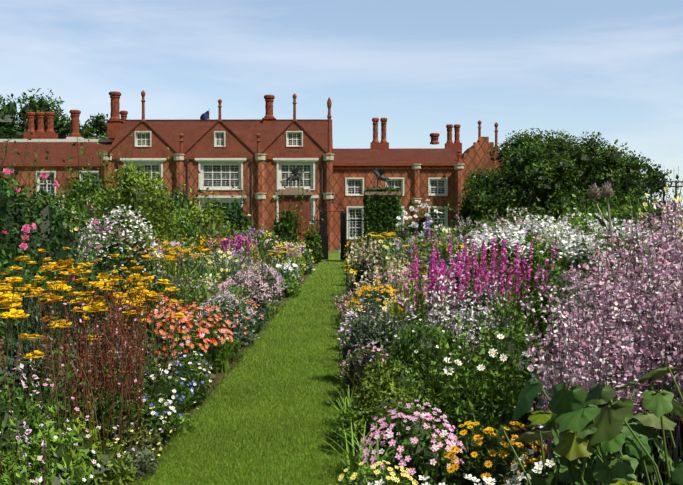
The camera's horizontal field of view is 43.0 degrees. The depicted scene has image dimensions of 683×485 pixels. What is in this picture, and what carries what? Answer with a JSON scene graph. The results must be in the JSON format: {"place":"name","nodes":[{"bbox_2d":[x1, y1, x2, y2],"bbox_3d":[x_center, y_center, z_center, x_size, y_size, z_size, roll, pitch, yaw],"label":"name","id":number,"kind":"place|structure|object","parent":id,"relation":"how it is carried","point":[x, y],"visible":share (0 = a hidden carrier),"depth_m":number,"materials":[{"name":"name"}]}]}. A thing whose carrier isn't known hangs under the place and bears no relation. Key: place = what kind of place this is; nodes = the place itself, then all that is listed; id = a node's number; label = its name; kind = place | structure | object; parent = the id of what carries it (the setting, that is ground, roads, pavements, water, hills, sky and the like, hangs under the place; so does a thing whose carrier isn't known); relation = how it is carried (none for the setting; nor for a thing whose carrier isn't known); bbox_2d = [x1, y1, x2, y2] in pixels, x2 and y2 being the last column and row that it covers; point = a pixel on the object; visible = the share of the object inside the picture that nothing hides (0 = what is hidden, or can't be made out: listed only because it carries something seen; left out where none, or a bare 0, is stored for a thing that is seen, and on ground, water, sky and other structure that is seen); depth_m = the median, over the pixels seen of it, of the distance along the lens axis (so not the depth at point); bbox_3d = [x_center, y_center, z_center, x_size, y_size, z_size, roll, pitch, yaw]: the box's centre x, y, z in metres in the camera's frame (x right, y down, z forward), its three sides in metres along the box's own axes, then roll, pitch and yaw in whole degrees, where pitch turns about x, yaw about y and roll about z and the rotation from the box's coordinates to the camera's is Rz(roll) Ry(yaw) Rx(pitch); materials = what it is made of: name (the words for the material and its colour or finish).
{"place":"outdoors","nodes":[
{"label":"outdoors","id":0,"kind":"place"},
{"bbox_2d":[0,125,320,484],"bbox_3d":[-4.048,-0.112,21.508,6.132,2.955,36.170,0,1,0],"label":"flower bed","id":1,"kind":"object","parent":0,"point":[103,333],"visible":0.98,"depth_m":7.88,"materials":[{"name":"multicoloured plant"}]},
{"bbox_2d":[0,128,323,262],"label":"shrubs","id":2,"kind":"object","parent":1,"relation":"on","point":[158,209],"visible":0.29,"depth_m":25.18,"materials":[{"name":"green plant"}]},
{"bbox_2d":[145,261,345,484],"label":"grass blades","id":3,"kind":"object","parent":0,"point":[302,334],"depth_m":8.21,"materials":[{"name":"green plant"}]},
{"bbox_2d":[133,261,347,484],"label":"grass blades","id":4,"kind":"object","parent":3,"relation":"on","point":[272,469],"visible":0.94,"depth_m":7.33,"materials":[{"name":"green plant"}]},
{"bbox_2d":[207,250,343,465],"bbox_3d":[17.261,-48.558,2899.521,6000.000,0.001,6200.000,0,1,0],"label":"ground","id":5,"kind":"structure","parent":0,"point":[335,251],"depth_m":56.09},
{"bbox_2d":[0,88,95,138],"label":"park tree","id":6,"kind":"object","parent":5,"relation":"on","point":[62,126],"visible":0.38,"depth_m":94.57,"materials":[{"name":"green plant"}]},
{"bbox_2d":[79,113,107,138],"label":"park tree","id":7,"kind":"object","parent":5,"relation":"on","point":[99,123],"visible":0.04,"depth_m":101.10,"materials":[{"name":"green plant"}]},
{"bbox_2d":[0,90,508,250],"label":"brick mansion","id":8,"kind":"structure","parent":5,"relation":"on","point":[262,158],"depth_m":62.05,"materials":[{"name":"brick"}]},
{"bbox_2d":[200,109,209,118],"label":"flagpole with flag","id":9,"kind":"object","parent":8,"relation":"on","point":[206,115],"visible":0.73,"depth_m":74.84,"materials":[{"name":"fabric"}]},
{"bbox_2d":[276,187,312,245],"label":"brick gate pier","id":10,"kind":"structure","parent":5,"relation":"on","point":[289,193],"depth_m":39.89,"materials":[{"name":"red brick"}]},
{"bbox_2d":[285,167,303,186],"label":"winged horse statue","id":11,"kind":"object","parent":10,"relation":"on","point":[296,174],"visible":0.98,"depth_m":40.47,"materials":[{"name":"grey stone"}]},
{"bbox_2d":[309,192,364,260],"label":"wrought iron gate","id":12,"kind":"object","parent":10,"relation":"attached to","point":[343,232],"visible":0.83,"depth_m":40.68,"materials":[{"name":"black metal"}]},
{"bbox_2d":[364,187,400,196],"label":"brick gate pier","id":13,"kind":"structure","parent":5,"relation":"on","point":[392,194],"depth_m":39.72,"materials":[{"name":"beige stone"}]},
{"bbox_2d":[372,166,390,186],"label":"winged horse statue","id":14,"kind":"object","parent":13,"relation":"on","point":[380,176],"visible":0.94,"depth_m":40.44,"materials":[{"name":"grey stone"}]},
{"bbox_2d":[362,186,401,241],"bbox_3d":[1.896,-0.837,40.459,1.834,3.584,1.751,0,1,0],"label":"pier ivy","id":15,"kind":"object","parent":13,"relation":"attached to","point":[380,214],"visible":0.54,"depth_m":39.82,"materials":[{"name":"green plant"}]},
{"bbox_2d":[626,150,672,201],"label":"tree","id":16,"kind":"object","parent":5,"relation":"on","point":[657,174],"visible":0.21,"depth_m":176.70,"materials":[{"name":"green plant"}]},
{"bbox_2d":[321,253,344,260],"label":"lawn","id":17,"kind":"structure","parent":0,"point":[333,256],"depth_m":46.57,"materials":[{"name":"green plant"}]},
{"bbox_2d":[526,136,578,195],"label":"tree","id":18,"kind":"object","parent":17,"relation":"on","point":[536,185],"visible":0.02,"depth_m":41.60,"materials":[{"name":"green plant"}]},
{"bbox_2d":[0,0,682,205],"label":"sky","id":19,"kind":"structure","parent":0,"point":[613,69],"materials":[{"name":"blue"}]},
{"bbox_2d":[329,186,682,484],"bbox_3d":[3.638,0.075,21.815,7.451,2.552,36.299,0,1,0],"label":"flower bed","id":20,"kind":"object","parent":0,"point":[462,333],"visible":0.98,"depth_m":6.56,"materials":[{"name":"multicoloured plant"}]},
{"bbox_2d":[110,295,444,478],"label":"edging plants","id":21,"kind":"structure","parent":20,"relation":"on","point":[345,423],"depth_m":6.18,"materials":[{"name":"green plant"}]},
{"bbox_2d":[451,166,533,226],"bbox_3d":[6.390,-1.065,36.413,3.331,4.377,3.552,0,1,18],"label":"tree","id":22,"kind":"object","parent":20,"relation":"on","point":[469,203],"visible":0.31,"depth_m":35.70,"materials":[{"name":"green plant"}]},
{"bbox_2d":[394,166,682,261],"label":"shrubs","id":23,"kind":"object","parent":20,"relation":"on","point":[419,225],"visible":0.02,"depth_m":26.28,"materials":[{"name":"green plant"}]},
{"bbox_2d":[480,139,597,222],"bbox_3d":[7.438,-1.453,33.006,4.344,5.038,4.552,0,1,0],"label":"tree","id":24,"kind":"object","parent":20,"relation":"on","point":[531,172],"visible":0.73,"depth_m":32.12,"materials":[{"name":"green plant"}]},
{"bbox_2d":[487,128,590,192],"bbox_3d":[8.622,-2.052,38.237,5.160,6.120,4.784,0,1,0],"label":"tree","id":25,"kind":"object","parent":20,"relation":"on","point":[517,142],"visible":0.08,"depth_m":37.82,"materials":[{"name":"green plant"}]},
{"bbox_2d":[498,366,682,484],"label":"large-leaved plant","id":26,"kind":"object","parent":20,"relation":"on","point":[597,418],"visible":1,"depth_m":3.97,"materials":[{"name":"green plant"}]},
{"bbox_2d":[532,131,648,215],"bbox_3d":[9.587,-1.634,33.280,4.713,5.453,4.738,0,1,0],"label":"tree","id":27,"kind":"object","parent":20,"relation":"on","point":[591,159],"visible":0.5,"depth_m":32.79,"materials":[{"name":"green plant"}]},
{"bbox_2d":[541,158,644,203],"bbox_3d":[11.248,-1.625,38.627,4.850,5.277,4.595,1,1,30],"label":"tree","id":28,"kind":"object","parent":20,"relation":"on","point":[624,197],"depth_m":37.09,"materials":[{"name":"green plant"}]},
{"bbox_2d":[543,180,682,370],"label":"cardoon thistles","id":29,"kind":"object","parent":20,"relation":"on","point":[594,193],"visible":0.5,"depth_m":7.43,"materials":[{"name":"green plant"}]},
{"bbox_2d":[625,180,682,204],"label":"metal fence","id":30,"kind":"object","parent":20,"relation":"on","point":[651,181],"visible":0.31,"depth_m":29.87,"materials":[{"name":"black metal"}]}
]}

